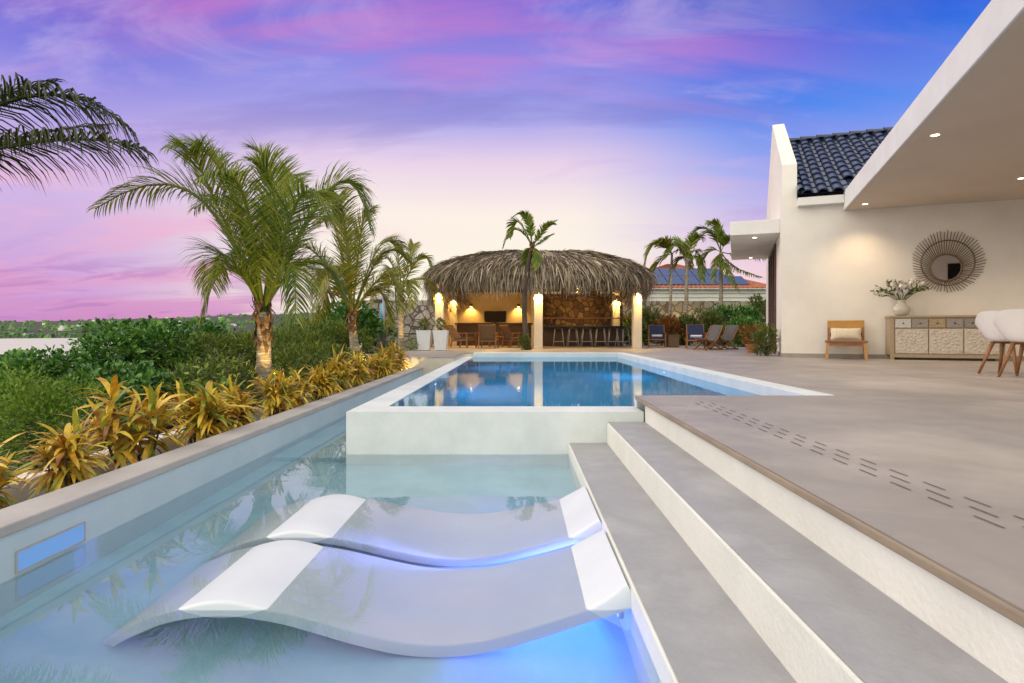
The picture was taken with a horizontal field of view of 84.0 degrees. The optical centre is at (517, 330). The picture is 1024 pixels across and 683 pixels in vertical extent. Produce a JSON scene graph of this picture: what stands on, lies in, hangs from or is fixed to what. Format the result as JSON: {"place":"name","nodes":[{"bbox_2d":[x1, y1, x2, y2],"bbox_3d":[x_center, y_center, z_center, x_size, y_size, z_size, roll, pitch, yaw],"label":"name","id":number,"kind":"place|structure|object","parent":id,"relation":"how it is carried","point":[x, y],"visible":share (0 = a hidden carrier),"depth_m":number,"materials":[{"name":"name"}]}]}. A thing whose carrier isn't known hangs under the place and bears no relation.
{"place":"outdoors","nodes":[
{"label":"outdoors","id":0,"kind":"place"},
{"bbox_2d":[0,313,334,338],"bbox_3d":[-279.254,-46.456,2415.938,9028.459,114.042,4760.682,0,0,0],"label":"hills","id":1,"kind":"structure","parent":0,"point":[38,326],"depth_m":1335.41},
{"bbox_2d":[0,312,314,337],"bbox_3d":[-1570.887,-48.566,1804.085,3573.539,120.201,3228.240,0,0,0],"label":"woodland","id":2,"kind":"object","parent":1,"relation":"on","point":[40,335],"visible":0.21,"depth_m":1171.92,"materials":[{"name":"green plant"}]},
{"bbox_2d":[24,315,294,334],"bbox_3d":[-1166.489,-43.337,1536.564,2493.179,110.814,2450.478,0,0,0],"label":"village","id":3,"kind":"object","parent":1,"relation":"on","point":[60,328],"visible":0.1,"depth_m":1241.61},
{"bbox_2d":[0,337,361,369],"bbox_3d":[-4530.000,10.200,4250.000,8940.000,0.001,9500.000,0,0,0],"label":"sea","id":4,"kind":"structure","parent":0,"point":[6,344],"depth_m":464.32,"materials":[{"name":"liquid"}]},
{"bbox_2d":[0,348,389,476],"bbox_3d":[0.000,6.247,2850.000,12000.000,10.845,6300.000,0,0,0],"label":"ground","id":5,"kind":"structure","parent":0,"point":[17,437],"depth_m":12.18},
{"bbox_2d":[0,362,120,476],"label":"fine leaf shrub","id":6,"kind":"object","parent":5,"relation":"on","point":[52,401],"visible":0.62,"depth_m":6.20,"materials":[{"name":"green plant"}]},
{"bbox_2d":[0,345,127,420],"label":"broadleaf tree","id":7,"kind":"object","parent":5,"relation":"on","point":[52,363],"visible":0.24,"depth_m":11.52,"materials":[{"name":"green plant"}]},
{"bbox_2d":[0,72,159,191],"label":"palm tree","id":8,"kind":"object","parent":5,"relation":"on","point":[12,94],"visible":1,"depth_m":6.42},
{"bbox_2d":[35,413,137,465],"bbox_3d":[-4.169,1.123,5.612,0.841,0.616,1.036,0,0,0],"label":"fine leaf shrub","id":9,"kind":"object","parent":5,"relation":"on","point":[60,426],"visible":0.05,"depth_m":5.41,"materials":[{"name":"green plant"}]},
{"bbox_2d":[32,359,177,432],"bbox_3d":[-6.800,1.293,9.721,2.469,1.668,2.076,0,0,-40],"label":"shrub","id":10,"kind":"object","parent":5,"relation":"on","point":[97,371],"visible":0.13,"depth_m":9.30,"materials":[{"name":"green plant"}]},
{"bbox_2d":[56,315,216,381],"bbox_3d":[-8.623,0.645,12.998,3.256,2.025,2.870,0,0,43],"label":"broadleaf tree","id":11,"kind":"object","parent":5,"relation":"on","point":[135,337],"visible":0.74,"depth_m":12.51,"materials":[{"name":"green plant"}]},
{"bbox_2d":[71,367,219,434],"bbox_3d":[-5.385,1.133,8.510,2.200,1.211,2.079,0,0,-33],"label":"shrub","id":12,"kind":"object","parent":5,"relation":"on","point":[140,378],"visible":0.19,"depth_m":8.24,"materials":[{"name":"green plant"}]},
{"bbox_2d":[117,317,248,372],"bbox_3d":[-8.835,0.626,15.149,3.276,1.995,3.729,0,0,-36],"label":"broadleaf tree","id":13,"kind":"object","parent":5,"relation":"on","point":[212,327],"visible":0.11,"depth_m":14.66,"materials":[{"name":"green plant"}]},
{"bbox_2d":[0,378,373,508],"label":"bed wall","id":14,"kind":"structure","parent":5,"relation":"on","point":[18,495],"depth_m":3.94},
{"bbox_2d":[159,361,254,399],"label":"feathery tree","id":15,"kind":"object","parent":5,"relation":"on","point":[213,373],"visible":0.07,"depth_m":10.41,"materials":[{"name":"green plant"}]},
{"bbox_2d":[178,354,240,397],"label":"shrub","id":16,"kind":"object","parent":5,"relation":"on","point":[224,381],"visible":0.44,"depth_m":6.45,"materials":[{"name":"green plant"}]},
{"bbox_2d":[159,347,273,417],"bbox_3d":[-4.344,0.839,8.388,1.648,1.220,1.367,0,0,0],"label":"fine leaf shrub","id":17,"kind":"object","parent":5,"relation":"on","point":[239,362],"visible":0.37,"depth_m":8.18,"materials":[{"name":"green plant"}]},
{"bbox_2d":[153,330,294,377],"bbox_3d":[-7.243,0.617,14.076,3.185,1.436,2.799,0,0,-41],"label":"feathery tree","id":18,"kind":"object","parent":5,"relation":"on","point":[228,341],"visible":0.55,"depth_m":13.53,"materials":[{"name":"green plant"}]},
{"bbox_2d":[85,130,377,404],"bbox_3d":[-3.925,-0.845,8.633,3.693,4.360,3.032,0,0,28],"label":"palm tree","id":19,"kind":"object","parent":5,"relation":"on","point":[270,259],"visible":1,"depth_m":8.23,"materials":[{"name":"plant"}]},
{"bbox_2d":[243,327,340,370],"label":"feathery tree","id":20,"kind":"object","parent":5,"relation":"on","point":[307,336],"visible":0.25,"depth_m":15.79,"materials":[{"name":"green plant"}]},
{"bbox_2d":[273,314,315,334],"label":"feathery tree","id":21,"kind":"object","parent":5,"relation":"on","point":[281,326],"visible":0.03,"depth_m":25.69,"materials":[{"name":"green plant"}]},
{"bbox_2d":[285,346,347,391],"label":"fine leaf shrub","id":22,"kind":"object","parent":5,"relation":"on","point":[308,360],"visible":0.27,"depth_m":10.09,"materials":[{"name":"green plant"}]},
{"bbox_2d":[271,339,366,381],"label":"feathery tree","id":23,"kind":"object","parent":5,"relation":"on","point":[298,349],"visible":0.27,"depth_m":12.08,"materials":[{"name":"green plant"}]},
{"bbox_2d":[284,316,374,357],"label":"feathery tree","id":24,"kind":"object","parent":5,"relation":"on","point":[339,329],"visible":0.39,"depth_m":18.73,"materials":[{"name":"green plant"}]},
{"bbox_2d":[307,299,397,356],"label":"broadleaf tree","id":25,"kind":"object","parent":5,"relation":"on","point":[372,320],"visible":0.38,"depth_m":23.16,"materials":[{"name":"green plant"}]},
{"bbox_2d":[291,184,416,356],"bbox_3d":[-3.806,-1.015,13.367,3.097,4.482,2.663,0,0,0],"label":"palm tree","id":26,"kind":"object","parent":5,"relation":"on","point":[344,247],"visible":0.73,"depth_m":13.20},
{"bbox_2d":[380,296,384,347],"bbox_3d":[-5.660,-0.275,23.836,0.180,2.450,0.448,0,0,0],"label":"outdoor shower","id":27,"kind":"object","parent":5,"relation":"on","point":[383,318],"visible":0.62,"depth_m":23.96,"materials":[{"name":"grey metal"}]},
{"bbox_2d":[362,293,434,351],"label":"stone wall","id":28,"kind":"structure","parent":5,"relation":"on","point":[412,320],"depth_m":24.60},
{"bbox_2d":[370,236,437,350],"bbox_3d":[-3.729,-0.977,18.559,2.231,4.330,1.680,0,0,9],"label":"palm tree","id":29,"kind":"object","parent":5,"relation":"on","point":[412,248],"visible":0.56,"depth_m":18.42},
{"bbox_2d":[396,354,472,374],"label":"terrace wall","id":30,"kind":"structure","parent":5,"relation":"on","point":[428,365],"depth_m":13.20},
{"bbox_2d":[623,301,764,343],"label":"stone wall","id":31,"kind":"structure","parent":5,"relation":"on","point":[677,308],"depth_m":26.20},
{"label":"garden bed","id":32,"kind":"structure","parent":5,"relation":"on","visible":0},
{"bbox_2d":[0,432,40,508],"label":"croton plant","id":33,"kind":"object","parent":32,"relation":"on","point":[9,478],"visible":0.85,"depth_m":3.01,"materials":[{"name":"yellow plant"}]},
{"bbox_2d":[9,406,115,499],"bbox_3d":[-2.670,0.761,3.410,0.609,0.648,0.611,0,0,14],"label":"croton plant","id":34,"kind":"object","parent":32,"relation":"on","point":[72,466],"visible":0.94,"depth_m":3.33,"materials":[{"name":"yellow plant"}]},
{"bbox_2d":[60,374,202,469],"bbox_3d":[-2.751,0.691,4.065,0.850,0.790,0.801,0,0,-6],"label":"croton plant","id":35,"kind":"object","parent":32,"relation":"on","point":[151,407],"visible":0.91,"depth_m":4.00,"materials":[{"name":"yellow plant"}]},
{"bbox_2d":[157,378,253,444],"bbox_3d":[-2.674,0.730,4.825,0.793,0.709,0.723,0,0,32],"label":"croton plant","id":36,"kind":"object","parent":32,"relation":"on","point":[203,421],"visible":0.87,"depth_m":4.76,"materials":[{"name":"yellow plant"}]},
{"bbox_2d":[213,373,266,430],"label":"croton plant","id":37,"kind":"object","parent":32,"relation":"on","point":[242,414],"visible":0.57,"depth_m":5.48,"materials":[{"name":"yellow plant"}]},
{"bbox_2d":[244,365,308,419],"bbox_3d":[-2.624,0.719,6.217,0.694,0.732,0.692,0,0,1],"label":"croton plant","id":38,"kind":"object","parent":32,"relation":"on","point":[276,393],"visible":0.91,"depth_m":6.15,"materials":[{"name":"yellow plant"}]},
{"bbox_2d":[274,365,322,409],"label":"croton plant","id":39,"kind":"object","parent":32,"relation":"on","point":[305,384],"visible":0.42,"depth_m":6.86,"materials":[{"name":"yellow plant"}]},
{"bbox_2d":[297,361,343,404],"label":"croton plant","id":40,"kind":"object","parent":32,"relation":"on","point":[321,381],"visible":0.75,"depth_m":7.61,"materials":[{"name":"yellow plant"}]},
{"bbox_2d":[310,343,358,397],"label":"croton plant","id":41,"kind":"object","parent":32,"relation":"on","point":[334,365],"visible":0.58,"depth_m":8.41,"materials":[{"name":"yellow plant"}]},
{"bbox_2d":[341,350,372,388],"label":"croton plant","id":42,"kind":"object","parent":32,"relation":"on","point":[357,378],"visible":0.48,"depth_m":9.27,"materials":[{"name":"yellow plant"}]},
{"bbox_2d":[341,352,381,385],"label":"croton plant","id":43,"kind":"object","parent":32,"relation":"on","point":[369,363],"visible":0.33,"depth_m":10.14,"materials":[{"name":"yellow plant"}]},
{"bbox_2d":[367,353,396,379],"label":"croton plant","id":44,"kind":"object","parent":32,"relation":"on","point":[382,371],"visible":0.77,"depth_m":10.95,"materials":[{"name":"yellow plant"}]},
{"bbox_2d":[372,341,406,374],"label":"croton plant","id":45,"kind":"object","parent":32,"relation":"on","point":[384,351],"visible":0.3,"depth_m":11.80,"materials":[{"name":"yellow plant"}]},
{"bbox_2d":[378,339,411,371],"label":"croton plant","id":46,"kind":"object","parent":32,"relation":"on","point":[399,352],"visible":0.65,"depth_m":12.59,"materials":[{"name":"yellow plant"}]},
{"bbox_2d":[0,369,422,583],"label":"pool wall","id":47,"kind":"structure","parent":0,"point":[103,515],"depth_m":3.58,"materials":[{"name":"blue paint"}]},
{"bbox_2d":[15,521,85,574],"bbox_3d":[-2.206,1.020,2.700,0.006,0.100,0.400,0,0,0],"label":"spillway light","id":48,"kind":"object","parent":47,"relation":"attached to","point":[30,556],"visible":1,"depth_m":2.68,"materials":[{"name":"glowing blue glass"},{"name":"metal"}]},
{"bbox_2d":[0,367,422,537],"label":"pool coping","id":49,"kind":"object","parent":47,"relation":"on","point":[26,514],"visible":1,"depth_m":3.46,"materials":[{"name":"concrete"}]},
{"bbox_2d":[0,415,660,682],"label":"pool water","id":50,"kind":"structure","parent":0,"point":[439,568],"depth_m":2.36,"materials":[{"name":"liquid"}]},
{"bbox_2d":[0,0,990,321],"label":"sky","id":51,"kind":"structure","parent":0,"point":[627,124],"materials":[{"name":"purple"}]},
{"bbox_2d":[391,357,757,405],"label":"pool water","id":52,"kind":"structure","parent":0,"point":[545,381],"depth_m":7.59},
{"bbox_2d":[626,264,765,300],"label":"neighbour house","id":53,"kind":"structure","parent":0,"point":[708,291],"depth_m":44.00,"materials":[{"name":"paint"}]},
{"bbox_2d":[395,344,1023,611],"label":"deck","id":54,"kind":"structure","parent":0,"point":[954,430],"depth_m":3.24,"materials":[{"name":"concrete"}]},
{"bbox_2d":[416,330,432,350],"bbox_3d":[-2.892,0.290,17.600,0.450,0.620,0.450,0,0,0],"label":"planter","id":55,"kind":"object","parent":54,"relation":"on","point":[424,339],"visible":0.98,"depth_m":17.41,"materials":[{"name":"white ceramic"}]},
{"bbox_2d":[417,317,431,329],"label":"potted shrub","id":56,"kind":"object","parent":55,"relation":"on","point":[423,321],"visible":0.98,"depth_m":17.54,"materials":[{"name":"green plant"}]},
{"bbox_2d":[433,330,448,350],"bbox_3d":[-2.368,0.290,17.500,0.450,0.620,0.450,0,0,0],"label":"planter","id":57,"kind":"object","parent":54,"relation":"on","point":[440,337],"visible":1,"depth_m":17.30,"materials":[{"name":"white ceramic"}]},
{"bbox_2d":[433,317,446,329],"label":"potted shrub","id":58,"kind":"object","parent":57,"relation":"on","point":[441,327],"visible":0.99,"depth_m":17.46,"materials":[{"name":"green plant"}]},
{"bbox_2d":[445,325,476,347],"bbox_3d":[-2.120,0.181,20.774,1.117,0.847,0.660,0,0,28],"label":"wicker armchair","id":59,"kind":"object","parent":54,"relation":"on","point":[455,334],"visible":0.95,"depth_m":20.69,"materials":[{"name":"wicker"}]},
{"bbox_2d":[478,324,498,347],"bbox_3d":[-1.054,0.184,20.256,0.660,0.842,0.889,0,0,5],"label":"wicker armchair","id":60,"kind":"object","parent":54,"relation":"on","point":[487,333],"visible":0.98,"depth_m":19.97,"materials":[{"name":"wicker"}]},
{"bbox_2d":[455,323,532,345],"bbox_3d":[-1.000,0.135,23.605,3.200,0.930,0.550,0,0,0],"label":"back counter","id":61,"kind":"object","parent":54,"relation":"on","point":[473,328],"visible":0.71,"depth_m":23.38,"materials":[{"name":"brown wood"}]},
{"bbox_2d":[499,324,522,347],"bbox_3d":[-0.158,0.184,20.978,0.889,0.842,0.660,0,0,-30],"label":"wicker armchair","id":62,"kind":"object","parent":54,"relation":"on","point":[507,333],"visible":0.82,"depth_m":20.80,"materials":[{"name":"wicker"}]},
{"bbox_2d":[518,333,531,349],"bbox_3d":[0.208,0.350,18.069,0.482,0.596,0.497,0,0,0],"label":"palm underplanting","id":63,"kind":"object","parent":54,"relation":"on","point":[523,345],"visible":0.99,"depth_m":18.00,"materials":[{"name":"green plant"}]},
{"bbox_2d":[502,210,557,349],"bbox_3d":[0.392,-1.625,18.245,1.828,4.507,1.396,0,0,0],"label":"palm tree","id":64,"kind":"object","parent":54,"relation":"on","point":[532,252],"visible":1,"depth_m":18.12,"materials":[{"name":"green plant"}]},
{"bbox_2d":[416,249,663,348],"bbox_3d":[0.586,-1.216,21.396,9.558,3.632,6.998,0,0,0],"label":"thatched hut","id":65,"kind":"object","parent":54,"relation":"on","point":[470,288],"visible":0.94,"depth_m":19.20,"materials":[{"name":"brown plant"}]},
{"bbox_2d":[484,311,505,322],"bbox_3d":[-0.950,-0.581,23.700,0.900,0.500,0.160,0,0,0],"label":"television","id":66,"kind":"object","parent":65,"relation":"attached to","point":[494,316],"visible":0.96,"depth_m":23.68,"materials":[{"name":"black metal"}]},
{"bbox_2d":[543,294,613,295],"bbox_3d":[2.275,-1.620,22.610,3.050,0.400,0.380,0,0,0],"label":"hanging shelf","id":67,"kind":"object","parent":65,"relation":"hanging from","point":[577,295],"visible":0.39,"depth_m":22.76,"materials":[{"name":"brown wood"}]},
{"bbox_2d":[543,318,628,345],"bbox_3d":[2.620,0.037,22.520,3.440,1.125,0.680,0,0,0],"label":"bar counter","id":68,"kind":"object","parent":54,"relation":"on","point":[548,334],"visible":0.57,"depth_m":22.40,"materials":[{"name":"brown wood"}]},
{"bbox_2d":[594,328,606,346],"bbox_3d":[3.150,0.241,21.750,0.450,0.722,0.430,0,0,1],"label":"bar stool","id":69,"kind":"object","parent":54,"relation":"on","point":[604,341],"visible":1,"depth_m":21.59,"materials":[{"name":"grey metal"}]},
{"bbox_2d":[615,328,630,346],"bbox_3d":[3.980,0.241,21.600,0.450,0.722,0.430,0,0,-38],"label":"bar stool","id":70,"kind":"object","parent":54,"relation":"on","point":[622,341],"visible":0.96,"depth_m":21.55,"materials":[{"name":"grey metal"}]},
{"bbox_2d":[620,312,649,345],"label":"hedge shrub","id":71,"kind":"object","parent":54,"relation":"on","point":[624,322],"visible":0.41,"depth_m":23.37,"materials":[{"name":"green plant"}]},
{"bbox_2d":[629,303,660,344],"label":"hedge shrub","id":72,"kind":"object","parent":54,"relation":"on","point":[650,317],"visible":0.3,"depth_m":24.04,"materials":[{"name":"green plant"}]},
{"bbox_2d":[648,325,665,346],"bbox_3d":[5.217,0.183,21.382,0.660,0.844,0.968,0,0,12],"label":"deck chair","id":73,"kind":"object","parent":54,"relation":"on","point":[656,329],"visible":0.99,"depth_m":21.59,"materials":[{"name":"fabric"}]},
{"bbox_2d":[650,313,684,344],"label":"hedge shrub","id":74,"kind":"object","parent":54,"relation":"on","point":[670,322],"visible":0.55,"depth_m":23.63,"materials":[{"name":"red plant"}]},
{"bbox_2d":[643,235,693,314],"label":"palm tree","id":75,"kind":"object","parent":54,"relation":"on","point":[662,242],"visible":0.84,"depth_m":25.16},
{"bbox_2d":[666,335,679,346],"bbox_3d":[5.750,0.370,21.200,0.430,0.460,0.430,0,0,0],"label":"side table","id":76,"kind":"object","parent":54,"relation":"on","point":[672,340],"visible":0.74,"depth_m":21.00,"materials":[{"name":"wicker"}]},
{"bbox_2d":[666,312,697,344],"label":"hedge shrub","id":77,"kind":"object","parent":54,"relation":"on","point":[683,318],"visible":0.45,"depth_m":24.00,"materials":[{"name":"green plant"}]},
{"bbox_2d":[662,230,706,334],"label":"palm tree","id":78,"kind":"object","parent":54,"relation":"on","point":[683,246],"visible":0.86,"depth_m":24.82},
{"bbox_2d":[685,324,706,348],"bbox_3d":[6.070,0.183,19.431,0.660,0.844,0.968,0,0,14],"label":"deck chair","id":79,"kind":"object","parent":54,"relation":"on","point":[694,329],"visible":0.82,"depth_m":19.68,"materials":[{"name":"fabric"}]},
{"bbox_2d":[687,307,728,345],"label":"hedge shrub","id":80,"kind":"object","parent":54,"relation":"on","point":[707,318],"visible":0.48,"depth_m":23.22,"materials":[{"name":"green plant"}]},
{"bbox_2d":[693,325,723,349],"bbox_3d":[6.025,0.213,18.013,0.831,0.814,0.521,0,0,-28],"label":"sling chair","id":81,"kind":"object","parent":54,"relation":"on","point":[714,333],"visible":0.98,"depth_m":18.04,"materials":[{"name":"fabric"}]},
{"bbox_2d":[708,325,739,349],"bbox_3d":[6.646,0.213,18.361,0.831,0.814,0.521,0,0,-24],"label":"sling chair","id":82,"kind":"object","parent":54,"relation":"on","point":[729,333],"visible":0.88,"depth_m":18.39,"materials":[{"name":"fabric"}]},
{"bbox_2d":[708,302,741,344],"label":"hedge shrub","id":83,"kind":"object","parent":54,"relation":"on","point":[728,309],"visible":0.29,"depth_m":23.52,"materials":[{"name":"green plant"}]},
{"bbox_2d":[691,218,765,344],"bbox_3d":[9.130,-2.127,24.389,3.514,5.455,1.683,0,0,0],"label":"palm tree","id":84,"kind":"object","parent":54,"relation":"on","point":[720,237],"visible":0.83,"depth_m":24.40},
{"bbox_2d":[723,314,765,346],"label":"hedge shrub","id":85,"kind":"object","parent":54,"relation":"on","point":[741,322],"visible":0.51,"depth_m":21.47,"materials":[{"name":"green plant"}]},
{"bbox_2d":[732,304,765,343],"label":"hedge shrub","id":86,"kind":"object","parent":54,"relation":"on","point":[752,312],"visible":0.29,"depth_m":23.06,"materials":[{"name":"green plant"}]},
{"bbox_2d":[745,344,757,352],"bbox_3d":[6.420,0.475,15.600,0.380,0.250,0.380,0,0,0],"label":"terracotta pot","id":87,"kind":"object","parent":54,"relation":"on","point":[748,346],"visible":0.52,"depth_m":15.49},
{"bbox_2d":[737,321,764,343],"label":"croton plant","id":88,"kind":"object","parent":87,"relation":"in","point":[749,332],"visible":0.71,"depth_m":15.56,"materials":[{"name":"red plant"}]},
{"bbox_2d":[744,293,765,341],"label":"hedge shrub","id":89,"kind":"object","parent":54,"relation":"on","point":[760,303],"visible":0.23,"depth_m":23.97,"materials":[{"name":"green plant"}]},
{"bbox_2d":[746,323,780,355],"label":"garden shrub","id":90,"kind":"object","parent":54,"relation":"on","point":[764,347],"visible":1,"depth_m":13.70,"materials":[{"name":"green plant"}]},
{"bbox_2d":[641,400,1023,627],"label":"deck nosing","id":91,"kind":"object","parent":54,"relation":"attached to","point":[1001,607],"visible":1,"depth_m":1.66,"materials":[{"name":"stone"}]},
{"bbox_2d":[825,320,867,359],"bbox_3d":[7.032,0.187,12.202,0.801,0.838,0.786,0,0,29],"label":"chair","id":92,"kind":"object","parent":54,"relation":"on","point":[847,324],"visible":0.96,"depth_m":12.30,"materials":[{"name":"brown wood"}]},
{"bbox_2d":[831,328,860,339],"bbox_3d":[7.120,0.065,12.361,0.557,0.276,0.165,0,-16,29],"label":"cushion","id":93,"kind":"object","parent":92,"relation":"on","point":[845,333],"visible":1,"depth_m":12.30,"materials":[{"name":"fabric"}]},
{"bbox_2d":[697,402,1022,527],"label":"deck drain","id":94,"kind":"object","parent":54,"relation":"on","point":[875,469],"visible":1,"depth_m":2.35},
{"bbox_2d":[884,315,1004,360],"bbox_3d":[8.779,0.140,11.761,1.980,0.920,0.446,0,0,21],"label":"sideboard","id":95,"kind":"object","parent":54,"relation":"on","point":[943,337],"visible":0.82,"depth_m":11.63,"materials":[{"name":"brown wood"}]},
{"bbox_2d":[893,300,909,315],"bbox_3d":[8.112,-0.487,12.031,0.310,0.335,0.310,0,0,0],"label":"vase","id":96,"kind":"object","parent":95,"relation":"on","point":[901,308],"visible":1,"depth_m":11.95,"materials":[{"name":"ceramic"}]},
{"bbox_2d":[870,279,935,299],"bbox_3d":[8.097,-0.863,12.001,1.180,0.532,0.502,0,0,21],"label":"bouquet","id":97,"kind":"object","parent":96,"relation":"in","point":[908,291],"visible":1,"depth_m":11.93,"materials":[{"name":"white plant"}]},
{"bbox_2d":[975,311,1018,375],"bbox_3d":[6.774,0.165,7.890,0.655,0.880,0.697,0,0,-21],"label":"tub chair","id":98,"kind":"object","parent":54,"relation":"on","point":[985,325],"visible":0.52,"depth_m":7.92,"materials":[{"name":"white plastic"}]},
{"bbox_2d":[993,309,1023,376],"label":"tub chair","id":99,"kind":"object","parent":54,"relation":"on","point":[1009,324],"visible":0.98,"depth_m":7.33,"materials":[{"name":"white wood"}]},
{"bbox_2d":[730,0,1023,360],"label":"house","id":100,"kind":"structure","parent":0,"point":[847,225],"depth_m":11.98,"materials":[{"name":"paint"}]},
{"bbox_2d":[768,244,775,352],"bbox_3d":[7.320,-0.860,16.402,0.048,2.880,3.055,0,0,21],"label":"shutter door","id":101,"kind":"structure","parent":100,"relation":"in","point":[772,257],"depth_m":15.85,"materials":[{"name":"brown wood"}]},
{"bbox_2d":[912,230,986,292],"bbox_3d":[9.024,-1.462,11.915,1.293,1.317,0.042,0,0,21],"label":"mirror","id":102,"kind":"object","parent":100,"relation":"attached to","point":[945,267],"visible":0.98,"depth_m":11.92,"materials":[{"name":"wicker"}]},
{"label":"lower pool basin","id":103,"kind":"structure","parent":0,"visible":0},
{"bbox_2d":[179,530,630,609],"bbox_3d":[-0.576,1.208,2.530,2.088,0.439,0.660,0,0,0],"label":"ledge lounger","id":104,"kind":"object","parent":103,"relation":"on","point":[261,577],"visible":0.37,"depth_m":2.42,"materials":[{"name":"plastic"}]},
{"bbox_2d":[267,486,601,537],"bbox_3d":[-0.576,1.208,3.315,2.088,0.439,0.690,0,0,0],"label":"ledge lounger","id":105,"kind":"object","parent":103,"relation":"on","point":[327,516],"visible":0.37,"depth_m":3.21,"materials":[{"name":"plastic"}]},
{"bbox_2d":[568,406,1023,682],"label":"pool steps","id":106,"kind":"structure","parent":103,"relation":"on","point":[802,650],"depth_m":1.84,"materials":[{"name":"paint"}]},
{"bbox_2d":[570,422,1007,682],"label":"step treads","id":107,"kind":"object","parent":106,"relation":"on","point":[861,627],"visible":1,"depth_m":1.94,"materials":[{"name":"concrete"}]},
{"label":"upper pool basin","id":108,"kind":"structure","parent":0,"visible":0},
{"bbox_2d":[346,356,643,453],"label":"pool wall","id":109,"kind":"structure","parent":108,"relation":"on","point":[380,425],"depth_m":4.98,"materials":[{"name":"paint"}]},
{"bbox_2d":[473,352,831,421],"bbox_3d":[0.866,1.498,10.550,4.169,1.804,10.500,0,0,0],"label":"pool coping","id":110,"kind":"object","parent":108,"relation":"on","point":[756,386],"visible":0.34,"depth_m":8.59,"materials":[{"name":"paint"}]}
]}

